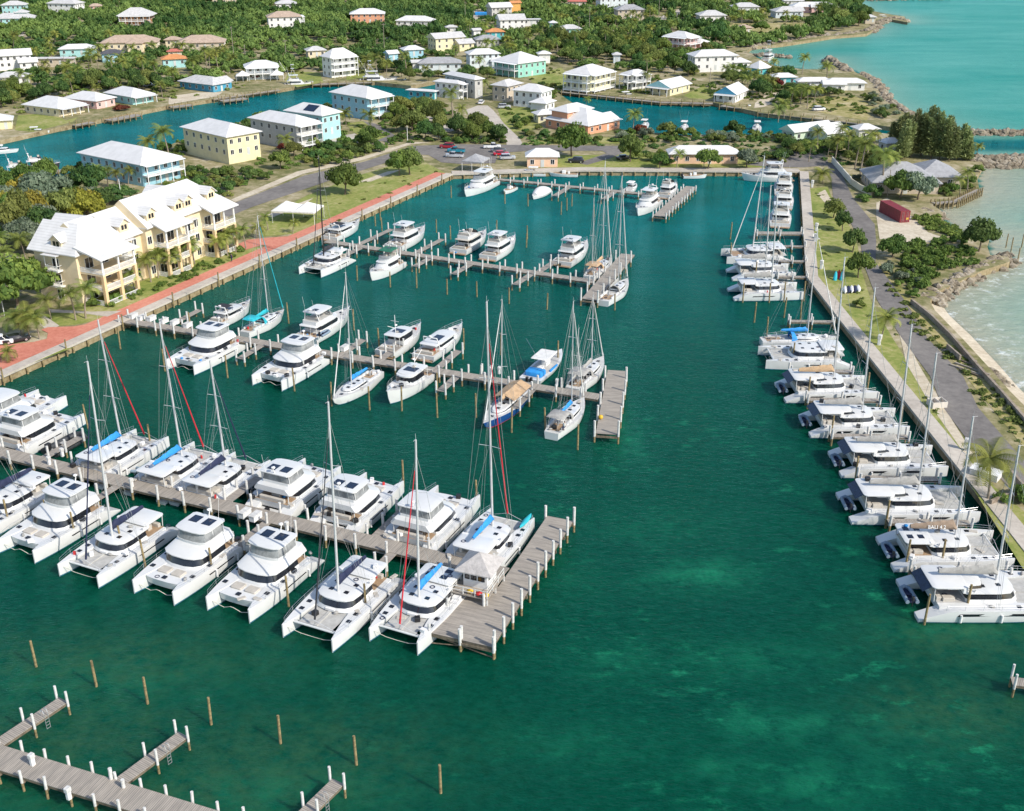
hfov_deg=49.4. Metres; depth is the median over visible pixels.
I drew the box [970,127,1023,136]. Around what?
boulders
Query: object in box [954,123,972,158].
casuarina tree
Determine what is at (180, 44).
palm tree
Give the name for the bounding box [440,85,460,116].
palm tree
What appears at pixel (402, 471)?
mooring pile
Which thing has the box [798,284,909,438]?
sailing catamaran
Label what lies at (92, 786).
timber dock
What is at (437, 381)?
mooring pile
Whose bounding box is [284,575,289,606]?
mooring pile
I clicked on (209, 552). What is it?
mooring pile
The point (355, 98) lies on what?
house
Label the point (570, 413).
sailboat
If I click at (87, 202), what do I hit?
broadleaf tree
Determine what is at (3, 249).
palm tree
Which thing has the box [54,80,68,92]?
broadleaf tree
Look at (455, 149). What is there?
pickup truck
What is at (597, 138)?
shrub
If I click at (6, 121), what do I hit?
house
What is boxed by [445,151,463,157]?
pickup truck
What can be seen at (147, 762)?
finger pier
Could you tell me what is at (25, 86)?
broadleaf tree
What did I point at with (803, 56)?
palm tree
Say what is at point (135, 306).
red path
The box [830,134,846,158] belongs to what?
palm tree
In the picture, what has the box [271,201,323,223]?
marquee
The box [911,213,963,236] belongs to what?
undergrowth
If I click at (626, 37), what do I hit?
palm tree
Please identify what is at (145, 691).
mooring pile
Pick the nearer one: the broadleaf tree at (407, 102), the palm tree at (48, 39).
the broadleaf tree at (407, 102)
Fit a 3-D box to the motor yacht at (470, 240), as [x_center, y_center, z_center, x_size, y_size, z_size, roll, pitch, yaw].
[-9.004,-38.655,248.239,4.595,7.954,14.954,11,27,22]
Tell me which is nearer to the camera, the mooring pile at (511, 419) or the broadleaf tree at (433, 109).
the mooring pile at (511, 419)
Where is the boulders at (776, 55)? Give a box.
[745,52,792,58]
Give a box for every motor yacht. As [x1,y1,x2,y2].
[4,151,20,171]
[24,148,59,168]
[207,296,250,324]
[281,64,313,84]
[296,302,349,343]
[323,216,359,240]
[357,59,396,80]
[370,234,406,280]
[374,315,420,359]
[384,214,424,250]
[386,347,435,403]
[411,320,462,362]
[449,221,485,255]
[464,158,500,196]
[478,224,515,261]
[552,227,587,267]
[636,181,662,215]
[657,175,677,199]
[741,155,793,181]
[759,40,773,61]
[769,194,791,228]
[774,169,792,193]
[774,183,793,210]
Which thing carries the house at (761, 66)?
on the ground at (910, 202)
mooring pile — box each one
[2,499,7,516]
[29,640,37,666]
[69,511,73,527]
[82,404,87,428]
[90,660,97,686]
[117,327,120,348]
[139,539,146,567]
[142,677,148,704]
[146,424,150,440]
[161,349,165,371]
[207,697,212,724]
[208,547,211,563]
[224,355,228,377]
[276,715,281,743]
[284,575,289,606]
[286,302,288,323]
[292,368,294,390]
[330,382,332,405]
[352,735,357,765]
[363,583,366,602]
[367,386,370,409]
[377,328,379,346]
[400,387,402,410]
[401,460,404,486]
[436,372,437,395]
[436,393,437,417]
[438,764,441,793]
[475,393,476,417]
[475,480,476,496]
[508,288,509,303]
[511,407,512,432]
[544,407,545,430]
[557,341,558,357]
[577,424,578,449]
[614,294,615,309]
[742,283,744,302]
[753,302,756,322]
[766,317,768,335]
[783,297,786,317]
[854,456,858,479]
[884,500,890,528]
[905,539,911,561]
[923,594,930,624]
[941,539,946,557]
[967,584,972,602]
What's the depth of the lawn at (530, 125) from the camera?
385.58 m
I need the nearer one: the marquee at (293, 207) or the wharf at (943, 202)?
the marquee at (293, 207)
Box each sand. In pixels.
[168,92,221,103]
[231,142,427,201]
[269,198,312,217]
[359,170,398,181]
[818,190,830,201]
[876,198,939,241]
[900,336,971,453]
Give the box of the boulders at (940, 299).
[920,251,1022,307]
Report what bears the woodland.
on the ground at (910, 202)
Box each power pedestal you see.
[27,752,35,766]
[46,455,50,464]
[59,447,63,456]
[63,785,71,800]
[284,521,288,530]
[877,334,881,344]
[964,437,968,450]
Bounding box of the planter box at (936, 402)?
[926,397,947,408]
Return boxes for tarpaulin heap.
[475,12,486,14]
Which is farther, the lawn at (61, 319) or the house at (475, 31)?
the house at (475, 31)
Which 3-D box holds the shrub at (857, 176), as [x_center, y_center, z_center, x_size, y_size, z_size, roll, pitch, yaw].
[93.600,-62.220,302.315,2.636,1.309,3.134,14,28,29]
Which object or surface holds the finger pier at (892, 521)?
on the water
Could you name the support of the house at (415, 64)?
on the ground at (910, 202)
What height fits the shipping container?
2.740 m
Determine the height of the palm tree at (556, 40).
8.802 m
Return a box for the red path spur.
[238,236,301,249]
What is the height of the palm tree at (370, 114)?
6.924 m
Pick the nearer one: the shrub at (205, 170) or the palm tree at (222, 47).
the shrub at (205, 170)
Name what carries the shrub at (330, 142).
on the ground at (910, 202)
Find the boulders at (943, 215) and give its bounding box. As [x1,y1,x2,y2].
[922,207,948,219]
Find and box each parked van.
[499,153,515,159]
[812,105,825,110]
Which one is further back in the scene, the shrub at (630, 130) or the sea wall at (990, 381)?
the shrub at (630, 130)
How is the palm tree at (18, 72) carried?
on the ground at (910, 202)
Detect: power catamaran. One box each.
[0,387,67,422]
[0,404,85,453]
[0,473,120,563]
[132,499,250,605]
[167,317,249,375]
[205,522,324,623]
[245,458,340,516]
[251,330,333,391]
[310,469,403,532]
[375,482,479,564]
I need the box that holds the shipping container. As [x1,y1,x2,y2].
[879,200,910,222]
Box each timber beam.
[949,364,981,375]
[950,355,982,367]
[954,362,990,375]
[959,368,995,381]
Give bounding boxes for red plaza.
[0,316,116,362]
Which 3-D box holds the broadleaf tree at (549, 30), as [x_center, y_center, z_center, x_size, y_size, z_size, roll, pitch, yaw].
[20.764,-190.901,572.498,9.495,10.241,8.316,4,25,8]
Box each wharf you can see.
[69,119,95,129]
[103,112,141,124]
[168,101,192,110]
[210,87,280,102]
[218,95,248,104]
[311,79,372,87]
[556,88,623,101]
[622,95,659,104]
[659,99,712,106]
[719,102,747,112]
[757,109,860,124]
[930,198,958,209]
[951,186,983,207]
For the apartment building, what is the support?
on the ground at (910, 202)
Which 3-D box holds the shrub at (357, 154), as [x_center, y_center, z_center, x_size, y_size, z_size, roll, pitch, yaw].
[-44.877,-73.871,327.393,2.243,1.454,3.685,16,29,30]
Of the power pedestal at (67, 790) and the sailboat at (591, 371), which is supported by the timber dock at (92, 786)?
the power pedestal at (67, 790)
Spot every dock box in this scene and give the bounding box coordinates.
[128,312,137,318]
[137,313,144,320]
[146,314,156,321]
[159,317,168,323]
[169,318,179,325]
[183,321,192,327]
[237,506,251,518]
[248,509,261,522]
[340,343,348,351]
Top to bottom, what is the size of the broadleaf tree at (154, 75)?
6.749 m
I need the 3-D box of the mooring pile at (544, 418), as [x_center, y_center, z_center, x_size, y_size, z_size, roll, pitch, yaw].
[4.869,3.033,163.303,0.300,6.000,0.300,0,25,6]
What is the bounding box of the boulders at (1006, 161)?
[969,152,1023,169]
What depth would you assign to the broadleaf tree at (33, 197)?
253.91 m
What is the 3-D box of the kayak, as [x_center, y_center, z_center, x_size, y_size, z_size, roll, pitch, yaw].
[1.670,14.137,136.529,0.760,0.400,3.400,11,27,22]
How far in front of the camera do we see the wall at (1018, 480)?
146.08 m
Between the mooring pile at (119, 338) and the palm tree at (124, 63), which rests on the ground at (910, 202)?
the palm tree at (124, 63)
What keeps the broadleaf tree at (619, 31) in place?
on the ground at (910, 202)
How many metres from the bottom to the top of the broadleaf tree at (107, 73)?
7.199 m
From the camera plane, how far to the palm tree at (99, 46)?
514.77 m
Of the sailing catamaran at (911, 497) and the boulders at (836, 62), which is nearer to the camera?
the sailing catamaran at (911, 497)
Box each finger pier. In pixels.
[0,685,70,745]
[108,719,190,787]
[299,766,346,810]
[755,226,803,239]
[776,255,807,267]
[776,269,808,283]
[777,240,806,252]
[787,313,835,329]
[788,362,854,374]
[804,390,881,408]
[828,425,910,445]
[856,466,941,484]
[884,509,974,531]
[908,558,1012,576]
[1008,664,1023,697]
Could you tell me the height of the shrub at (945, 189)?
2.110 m
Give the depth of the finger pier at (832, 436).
159.59 m
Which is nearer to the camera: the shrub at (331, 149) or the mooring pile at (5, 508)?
the mooring pile at (5, 508)
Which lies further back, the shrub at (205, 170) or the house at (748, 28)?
the house at (748, 28)
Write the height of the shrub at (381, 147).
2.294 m
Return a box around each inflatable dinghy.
[41,431,87,457]
[316,329,330,337]
[776,382,787,393]
[799,414,811,427]
[830,453,844,468]
[840,495,856,512]
[880,541,899,560]
[899,584,919,605]
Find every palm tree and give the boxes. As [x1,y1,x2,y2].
[0,231,9,245]
[0,245,14,257]
[0,304,25,333]
[0,343,17,362]
[6,31,21,45]
[6,231,31,257]
[7,300,42,334]
[14,68,25,80]
[15,307,49,338]
[22,72,35,82]
[30,47,39,56]
[31,291,59,318]
[38,65,51,73]
[39,58,50,66]
[43,35,53,42]
[44,42,54,56]
[45,48,56,55]
[49,30,60,38]
[51,284,81,319]
[59,59,72,72]
[60,62,75,73]
[62,72,75,91]
[68,278,101,318]
[71,64,83,73]
[81,49,92,68]
[84,46,97,62]
[89,51,102,67]
[90,83,101,91]
[94,43,102,59]
[100,42,111,51]
[100,164,113,185]
[103,29,114,37]
[103,54,115,65]
[107,168,122,182]
[114,51,125,59]
[115,57,129,68]
[121,165,135,185]
[122,266,142,287]
[126,42,134,49]
[128,50,139,69]
[134,54,146,69]
[135,251,156,281]
[137,134,158,148]
[145,40,156,48]
[145,245,168,277]
[146,58,159,70]
[148,123,175,152]
[153,79,166,96]
[158,246,182,273]
[159,251,180,264]
[160,27,170,37]
[163,66,179,81]
[169,40,178,48]
[174,40,187,49]
[180,238,201,263]
[181,236,198,265]
[183,56,199,66]
[186,44,195,49]
[192,53,206,63]
[198,46,209,67]
[203,51,214,68]
[207,233,227,256]
[208,48,221,66]
[211,45,221,51]
[216,227,235,255]
[219,44,228,52]
[219,225,240,251]
[224,52,236,60]
[232,223,250,248]
[250,222,266,238]
[257,212,272,229]
[275,132,293,147]
[288,218,300,232]
[337,107,353,121]
[355,59,365,68]
[359,106,377,124]
[360,53,373,67]
[367,52,382,72]
[381,57,393,77]
[397,50,410,67]
[420,64,431,70]
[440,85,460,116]
[451,44,460,57]
[454,104,468,115]
[473,55,484,65]
[478,21,489,29]
[481,38,491,45]
[482,79,488,85]
[500,34,510,42]
[503,40,513,48]
[506,42,517,53]
[522,26,532,32]
[522,32,533,44]
[532,27,543,35]
[551,37,560,55]
[569,28,579,36]
[584,38,594,57]
[592,16,601,22]
[600,29,609,39]
[602,14,611,23]
[610,32,620,49]
[611,14,620,24]
[622,33,631,41]
[625,107,643,127]
[626,21,636,34]
[628,9,635,15]
[633,34,644,41]
[639,11,649,18]
[641,69,652,78]
[642,53,651,62]
[646,24,655,30]
[667,18,677,31]
[671,148,685,167]
[726,62,739,72]
[732,73,744,81]
[737,66,751,73]
[741,74,753,91]
[749,70,760,90]
[759,12,769,19]
[762,74,779,92]
[770,57,778,65]
[770,69,782,74]
[770,103,785,121]
[774,98,792,117]
[785,85,800,105]
[797,53,811,73]
[798,82,808,103]
[799,84,814,108]
[802,138,819,161]
[810,126,825,151]
[810,167,834,182]
[811,84,822,103]
[813,3,822,12]
[818,60,834,77]
[822,134,837,156]
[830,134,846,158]
[834,122,849,134]
[840,128,857,158]
[850,133,869,168]
[853,133,877,177]
[861,128,879,151]
[866,129,881,145]
[867,306,901,339]
[868,145,898,175]
[881,149,901,165]
[952,174,966,194]
[959,166,975,189]
[961,436,1023,498]
[974,142,985,153]
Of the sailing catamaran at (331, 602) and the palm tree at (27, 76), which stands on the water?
the sailing catamaran at (331, 602)
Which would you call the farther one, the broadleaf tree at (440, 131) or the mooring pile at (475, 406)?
the broadleaf tree at (440, 131)
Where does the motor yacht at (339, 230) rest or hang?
on the water
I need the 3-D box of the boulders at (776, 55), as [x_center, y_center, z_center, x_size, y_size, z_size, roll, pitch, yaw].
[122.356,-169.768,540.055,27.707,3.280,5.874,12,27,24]
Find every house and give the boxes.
[0,0,28,12]
[0,9,36,23]
[0,48,37,70]
[0,71,30,83]
[0,113,13,128]
[21,95,88,116]
[37,57,76,66]
[47,0,84,11]
[57,44,96,56]
[63,91,116,108]
[76,141,185,186]
[88,3,101,8]
[100,34,160,51]
[100,49,124,61]
[102,86,156,105]
[116,7,156,25]
[160,54,187,67]
[164,36,181,47]
[166,49,182,54]
[177,35,226,50]
[178,75,233,91]
[179,118,261,163]
[243,60,278,80]
[247,110,322,149]
[265,11,304,27]
[275,0,296,7]
[283,102,342,140]
[304,46,325,58]
[320,47,358,77]
[329,84,394,119]
[349,8,384,22]
[383,50,399,60]
[395,15,435,25]
[399,45,424,57]
[406,88,438,98]
[409,59,421,68]
[417,57,461,71]
[426,31,475,51]
[432,78,467,99]
[443,71,484,98]
[444,25,457,31]
[464,48,500,67]
[470,28,481,36]
[473,35,500,46]
[484,28,504,38]
[486,2,512,15]
[490,51,546,77]
[490,79,522,101]
[495,14,526,28]
[509,0,521,11]
[511,83,556,109]
[525,18,540,25]
[525,148,559,166]
[531,109,551,122]
[536,50,551,62]
[543,102,622,133]
[548,20,557,27]
[562,24,581,32]
[563,64,616,93]
[567,0,586,4]
[596,0,627,6]
[611,52,621,62]
[613,4,644,19]
[618,69,651,89]
[645,76,692,96]
[662,31,709,48]
[665,145,738,163]
[686,49,750,71]
[695,10,727,21]
[714,82,748,102]
[729,2,759,9]
[738,24,753,32]
[748,61,770,74]
[770,6,804,17]
[771,73,796,83]
[779,120,847,139]
[782,0,804,3]
[789,2,831,12]
[793,77,827,87]
[820,78,866,90]
[849,123,881,137]
[859,159,963,193]
[863,14,875,23]
[876,137,897,149]
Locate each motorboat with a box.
[0,144,18,153]
[504,184,517,193]
[519,340,561,383]
[524,166,545,176]
[532,186,551,199]
[549,169,579,177]
[624,180,636,191]
[639,112,648,127]
[680,113,688,129]
[681,172,706,178]
[752,114,762,131]
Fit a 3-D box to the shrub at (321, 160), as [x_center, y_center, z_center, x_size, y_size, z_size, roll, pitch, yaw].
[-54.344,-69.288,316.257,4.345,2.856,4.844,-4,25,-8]
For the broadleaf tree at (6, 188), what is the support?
on the ground at (910, 202)
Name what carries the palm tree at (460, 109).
on the ground at (910, 202)
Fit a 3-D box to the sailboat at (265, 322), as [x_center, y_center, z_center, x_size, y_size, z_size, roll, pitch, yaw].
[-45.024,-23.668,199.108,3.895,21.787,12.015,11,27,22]
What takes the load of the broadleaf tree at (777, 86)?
on the ground at (910, 202)
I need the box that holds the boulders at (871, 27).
[746,24,884,49]
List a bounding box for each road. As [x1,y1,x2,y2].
[224,144,621,217]
[828,163,1023,485]
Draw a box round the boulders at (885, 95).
[858,71,915,115]
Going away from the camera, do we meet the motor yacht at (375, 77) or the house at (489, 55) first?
the motor yacht at (375, 77)
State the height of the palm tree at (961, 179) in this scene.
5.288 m
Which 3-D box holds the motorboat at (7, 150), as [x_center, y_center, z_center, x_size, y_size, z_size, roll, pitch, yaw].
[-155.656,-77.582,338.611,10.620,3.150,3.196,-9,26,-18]
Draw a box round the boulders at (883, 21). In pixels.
[875,16,909,24]
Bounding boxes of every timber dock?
[0,427,508,576]
[0,740,244,810]
[117,301,598,416]
[321,222,595,291]
[496,175,641,203]
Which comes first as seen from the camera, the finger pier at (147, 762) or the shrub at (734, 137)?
the finger pier at (147, 762)
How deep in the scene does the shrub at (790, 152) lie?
325.82 m
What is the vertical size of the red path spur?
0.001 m
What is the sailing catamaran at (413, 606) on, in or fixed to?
on the water
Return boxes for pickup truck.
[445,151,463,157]
[447,146,465,152]
[483,142,500,148]
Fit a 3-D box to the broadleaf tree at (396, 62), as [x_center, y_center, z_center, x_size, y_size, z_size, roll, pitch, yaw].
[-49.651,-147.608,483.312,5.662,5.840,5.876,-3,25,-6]
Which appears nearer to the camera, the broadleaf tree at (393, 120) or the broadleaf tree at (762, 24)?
the broadleaf tree at (393, 120)
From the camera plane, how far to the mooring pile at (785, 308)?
207.14 m
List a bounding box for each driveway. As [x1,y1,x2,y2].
[330,134,357,144]
[364,121,394,141]
[754,93,778,107]
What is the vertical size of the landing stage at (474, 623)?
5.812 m
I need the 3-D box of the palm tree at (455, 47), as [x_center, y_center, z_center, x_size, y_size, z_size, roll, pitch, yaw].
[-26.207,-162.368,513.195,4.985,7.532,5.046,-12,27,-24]
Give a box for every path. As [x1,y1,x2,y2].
[0,172,444,368]
[15,307,58,327]
[50,309,119,315]
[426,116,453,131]
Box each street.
[466,105,521,144]
[470,9,477,21]
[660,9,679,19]
[748,152,827,166]
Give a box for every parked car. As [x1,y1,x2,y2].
[0,333,13,343]
[2,333,30,344]
[439,142,454,147]
[491,147,505,151]
[493,150,508,155]
[498,103,510,108]
[568,156,583,162]
[615,154,631,159]
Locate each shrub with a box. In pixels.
[60,165,74,174]
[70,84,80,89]
[75,161,81,167]
[86,297,100,305]
[109,292,121,301]
[112,104,130,110]
[156,142,171,150]
[173,143,187,151]
[187,164,203,171]
[187,170,201,176]
[191,178,203,184]
[193,174,207,179]
[201,168,208,173]
[206,174,220,180]
[208,182,220,187]
[210,167,220,174]
[214,187,225,194]
[215,177,224,181]
[219,166,232,174]
[221,180,235,189]
[222,191,233,195]
[225,171,237,175]
[233,177,244,185]
[238,167,249,172]
[240,121,250,126]
[241,118,249,122]
[242,169,258,177]
[257,171,269,178]
[276,143,285,148]
[300,156,312,162]
[302,147,313,153]
[306,137,321,146]
[307,149,327,158]
[313,157,327,166]
[319,144,332,150]
[320,139,337,145]
[326,147,335,153]
[326,156,342,162]
[328,150,339,155]
[333,143,343,147]
[336,135,350,140]
[339,150,353,159]
[342,137,355,142]
[342,144,353,149]
[343,141,358,146]
[349,146,363,153]
[355,152,364,156]
[361,142,375,152]
[374,143,385,150]
[387,136,396,141]
[394,132,405,138]
[438,101,448,107]
[441,137,450,141]
[455,138,462,142]
[463,137,470,141]
[471,138,479,142]
[480,136,490,140]
[511,117,521,122]
[513,121,523,127]
[522,119,530,124]
[525,130,535,134]
[539,129,550,135]
[593,135,602,141]
[615,130,628,136]
[624,127,635,132]
[629,151,644,156]
[633,124,646,131]
[637,127,653,134]
[644,152,657,158]
[647,136,656,141]
[656,121,676,134]
[658,158,675,163]
[667,135,679,141]
[672,127,687,135]
[686,127,696,134]
[691,136,699,140]
[708,83,716,88]
[708,132,724,140]
[709,130,725,134]
[723,120,745,131]
[724,131,737,136]
[727,134,739,141]
[735,129,742,136]
[751,130,759,135]
[761,150,772,155]
[762,131,774,135]
[772,149,789,157]
[773,147,793,155]
[775,77,783,84]
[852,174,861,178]
[852,299,866,306]
[855,193,871,201]
[862,183,884,195]
[864,94,876,100]
[870,97,883,101]
[873,107,887,113]
[876,110,890,116]
[878,104,889,109]
[879,262,893,272]
[892,270,909,277]
[894,267,907,272]
[894,280,904,285]
[905,288,920,297]
[917,274,930,279]
[938,186,951,192]
[946,182,959,190]
[962,182,974,188]
[963,176,976,182]
[972,164,985,170]
[991,492,1012,503]
[1008,484,1023,503]
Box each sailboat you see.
[240,215,283,337]
[332,271,383,404]
[483,300,530,427]
[544,297,584,440]
[566,291,603,390]
[583,161,611,279]
[598,181,628,306]
[759,229,835,345]
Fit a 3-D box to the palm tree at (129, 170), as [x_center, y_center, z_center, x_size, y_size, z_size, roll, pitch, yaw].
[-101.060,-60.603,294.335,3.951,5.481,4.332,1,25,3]
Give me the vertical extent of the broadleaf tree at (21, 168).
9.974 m
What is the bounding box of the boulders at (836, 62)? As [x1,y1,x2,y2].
[821,55,854,71]
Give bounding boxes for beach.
[932,303,1023,404]
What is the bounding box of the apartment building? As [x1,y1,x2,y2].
[27,179,238,306]
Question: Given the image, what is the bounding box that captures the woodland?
[0,0,870,82]
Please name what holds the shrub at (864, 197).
on the ground at (910, 202)
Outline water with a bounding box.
[0,0,1023,810]
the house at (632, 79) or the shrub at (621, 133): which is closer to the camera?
the shrub at (621, 133)
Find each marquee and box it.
[236,71,249,81]
[270,70,283,80]
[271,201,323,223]
[462,153,489,167]
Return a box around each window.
[147,235,152,244]
[151,265,156,273]
[470,575,476,580]
[478,576,484,582]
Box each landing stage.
[427,505,575,659]
[580,250,634,307]
[593,365,627,443]
[652,184,696,222]
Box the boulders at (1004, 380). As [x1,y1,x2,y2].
[989,367,1014,386]
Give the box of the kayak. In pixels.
[520,514,530,527]
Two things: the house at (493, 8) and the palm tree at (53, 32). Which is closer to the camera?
the palm tree at (53, 32)
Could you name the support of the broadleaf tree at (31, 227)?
on the ground at (910, 202)
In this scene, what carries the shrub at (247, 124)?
on the ground at (910, 202)
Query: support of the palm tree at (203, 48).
on the ground at (910, 202)
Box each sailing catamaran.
[0,433,49,533]
[57,356,177,588]
[63,318,169,489]
[123,322,228,504]
[169,356,270,514]
[282,401,406,652]
[299,156,355,277]
[369,434,465,655]
[445,296,534,566]
[721,156,789,264]
[726,185,795,281]
[727,192,803,301]
[758,339,851,370]
[774,257,877,403]
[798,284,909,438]
[828,319,948,478]
[836,348,980,525]
[875,415,1014,572]
[896,440,1023,622]
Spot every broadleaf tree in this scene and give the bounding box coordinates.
[0,80,5,88]
[0,88,12,107]
[0,168,15,185]
[0,185,15,192]
[0,187,34,225]
[0,192,6,202]
[0,216,30,247]
[0,252,59,307]
[3,75,20,90]
[5,173,23,187]
[6,88,20,103]
[6,165,16,174]
[13,162,44,180]
[16,170,73,193]
[18,80,33,95]
[19,184,46,196]
[19,221,39,244]
[24,188,48,205]
[24,205,61,223]
[25,86,42,98]
[31,156,57,175]
[31,203,58,211]
[36,82,53,95]
[43,187,79,212]
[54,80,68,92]
[65,189,105,214]
[68,162,108,186]
[69,187,101,214]
[71,73,84,86]
[80,186,96,189]
[82,67,103,80]
[82,75,97,89]
[92,187,113,202]
[101,77,117,89]
[104,68,111,76]
[105,184,139,200]
[111,69,128,83]
[126,67,140,77]
[131,73,145,88]
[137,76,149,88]
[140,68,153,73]
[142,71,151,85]
[150,71,162,82]
[153,76,174,91]
[268,149,290,168]
[284,142,304,155]
[324,159,362,194]
[354,125,382,142]
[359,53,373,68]
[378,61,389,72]
[381,112,395,118]
[385,148,407,175]
[388,101,400,112]
[389,114,400,128]
[391,58,403,67]
[394,95,414,108]
[394,104,408,115]
[394,145,423,174]
[395,65,406,77]
[397,109,428,130]
[402,66,415,80]
[410,97,420,107]
[413,68,422,72]
[415,98,431,112]
[415,119,433,138]
[421,69,434,76]
[422,100,445,116]
[431,113,447,125]
[431,125,446,140]
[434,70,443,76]
[445,112,466,133]
[455,68,467,73]
[462,122,482,138]
[463,65,476,73]
[467,111,488,120]
[472,114,487,125]
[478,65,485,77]
[479,120,494,133]
[480,66,495,79]
[489,123,507,140]
[532,35,543,42]
[539,38,554,49]
[544,23,560,34]
[546,33,558,49]
[552,25,568,42]
[554,121,591,156]
[557,46,574,61]
[558,38,571,48]
[563,39,576,48]
[565,31,576,39]
[568,49,582,60]
[570,36,578,42]
[575,44,590,60]
[578,31,587,40]
[586,36,599,42]
[588,44,603,57]
[591,40,607,56]
[598,25,612,36]
[600,35,610,42]
[601,45,613,54]
[609,37,627,50]
[610,34,627,43]
[613,28,626,35]
[618,133,644,161]
[620,43,632,59]
[625,45,638,56]
[630,36,641,45]
[632,51,642,60]
[637,42,653,54]
[639,30,652,39]
[646,37,656,45]
[650,47,663,59]
[650,59,666,68]
[650,152,668,167]
[656,37,671,48]
[657,48,667,58]
[662,53,673,68]
[668,56,682,72]
[674,46,684,50]
[675,49,684,56]
[681,54,687,60]
[681,61,697,76]
[685,46,695,51]
[695,148,722,168]
[699,41,713,48]
[701,20,730,40]
[720,71,729,82]
[725,70,736,82]
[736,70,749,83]
[736,148,758,167]
[737,63,746,68]
[748,78,763,94]
[751,21,769,29]
[755,81,772,97]
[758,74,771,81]
[767,65,778,72]
[774,83,781,89]
[774,89,790,100]
[774,133,785,140]
[779,134,795,140]
[781,137,795,147]
[783,65,797,74]
[784,82,795,92]
[789,141,804,153]
[794,90,806,100]
[797,138,812,148]
[803,14,819,24]
[810,91,820,96]
[812,139,825,148]
[814,87,826,96]
[816,1,838,11]
[823,198,846,217]
[824,86,834,95]
[826,140,844,153]
[827,6,849,16]
[833,88,844,95]
[834,209,852,230]
[841,150,855,159]
[843,227,867,251]
[845,139,855,150]
[845,251,876,277]
[852,10,869,25]
[852,152,865,164]
[853,146,869,152]
[857,5,873,12]
[864,157,880,166]
[865,151,882,160]
[876,233,909,257]
[883,169,915,197]
[906,170,939,199]
[961,216,1002,251]
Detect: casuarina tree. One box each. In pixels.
[886,115,904,138]
[892,119,917,158]
[902,108,927,156]
[914,104,940,155]
[918,106,943,157]
[927,110,954,158]
[939,114,962,159]
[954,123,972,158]
[960,132,974,159]
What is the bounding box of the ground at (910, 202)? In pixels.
[0,0,1023,526]
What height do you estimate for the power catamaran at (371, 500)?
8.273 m
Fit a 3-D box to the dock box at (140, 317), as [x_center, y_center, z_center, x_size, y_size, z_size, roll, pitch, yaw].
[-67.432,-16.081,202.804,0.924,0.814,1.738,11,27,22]
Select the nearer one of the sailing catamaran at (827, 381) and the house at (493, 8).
the sailing catamaran at (827, 381)
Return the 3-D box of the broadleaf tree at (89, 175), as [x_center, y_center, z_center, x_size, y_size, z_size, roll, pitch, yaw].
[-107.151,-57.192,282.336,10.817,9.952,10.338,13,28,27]
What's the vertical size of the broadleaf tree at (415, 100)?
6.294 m
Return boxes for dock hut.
[450,550,504,605]
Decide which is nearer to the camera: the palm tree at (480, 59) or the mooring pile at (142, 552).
the mooring pile at (142, 552)
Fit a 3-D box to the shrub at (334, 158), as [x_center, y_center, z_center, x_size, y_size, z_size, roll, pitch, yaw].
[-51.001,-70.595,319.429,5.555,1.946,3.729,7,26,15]
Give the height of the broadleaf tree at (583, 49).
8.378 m
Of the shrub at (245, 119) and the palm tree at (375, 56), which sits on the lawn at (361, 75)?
the palm tree at (375, 56)
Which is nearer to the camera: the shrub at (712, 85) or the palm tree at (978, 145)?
the palm tree at (978, 145)
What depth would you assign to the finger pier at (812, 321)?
202.18 m
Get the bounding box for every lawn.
[15,114,77,131]
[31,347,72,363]
[46,247,261,325]
[259,162,443,236]
[285,71,322,86]
[346,121,386,139]
[347,68,380,79]
[498,107,540,131]
[528,137,620,143]
[529,68,565,87]
[558,152,769,166]
[683,86,713,99]
[730,23,809,33]
[806,96,873,119]
[810,186,1023,568]
[878,262,1023,446]
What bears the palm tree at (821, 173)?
on the ground at (910, 202)
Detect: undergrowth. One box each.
[0,79,244,112]
[11,16,804,79]
[105,245,245,306]
[166,117,433,188]
[304,168,437,224]
[488,81,869,115]
[518,130,862,169]
[815,192,938,413]
[884,282,1023,425]
[898,234,980,288]
[903,300,1023,442]
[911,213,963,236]
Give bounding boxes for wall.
[831,157,851,182]
[850,178,871,194]
[910,299,1023,420]
[946,344,961,359]
[989,491,1016,503]
[998,462,1023,483]
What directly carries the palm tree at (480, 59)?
on the ground at (910, 202)
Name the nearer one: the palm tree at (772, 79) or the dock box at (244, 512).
the dock box at (244, 512)
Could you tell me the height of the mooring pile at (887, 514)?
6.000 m
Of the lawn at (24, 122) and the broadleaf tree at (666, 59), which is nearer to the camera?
the lawn at (24, 122)
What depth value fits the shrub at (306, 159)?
320.43 m
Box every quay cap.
[0,173,452,378]
[451,167,799,174]
[800,171,1023,550]
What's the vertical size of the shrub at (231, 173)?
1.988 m
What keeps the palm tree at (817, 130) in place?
on the ground at (910, 202)
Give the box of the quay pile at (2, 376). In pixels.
[0,367,4,385]
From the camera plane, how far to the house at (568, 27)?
604.67 m
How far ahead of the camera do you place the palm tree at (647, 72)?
438.57 m
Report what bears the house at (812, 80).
on the ground at (910, 202)
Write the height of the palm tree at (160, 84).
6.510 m
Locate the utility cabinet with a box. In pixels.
[969,463,1001,482]
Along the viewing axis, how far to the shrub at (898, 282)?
220.17 m
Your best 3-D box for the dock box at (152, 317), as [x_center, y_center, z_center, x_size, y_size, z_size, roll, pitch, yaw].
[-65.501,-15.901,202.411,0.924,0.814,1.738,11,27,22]
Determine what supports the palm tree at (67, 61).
on the ground at (910, 202)
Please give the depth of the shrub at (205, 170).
307.35 m

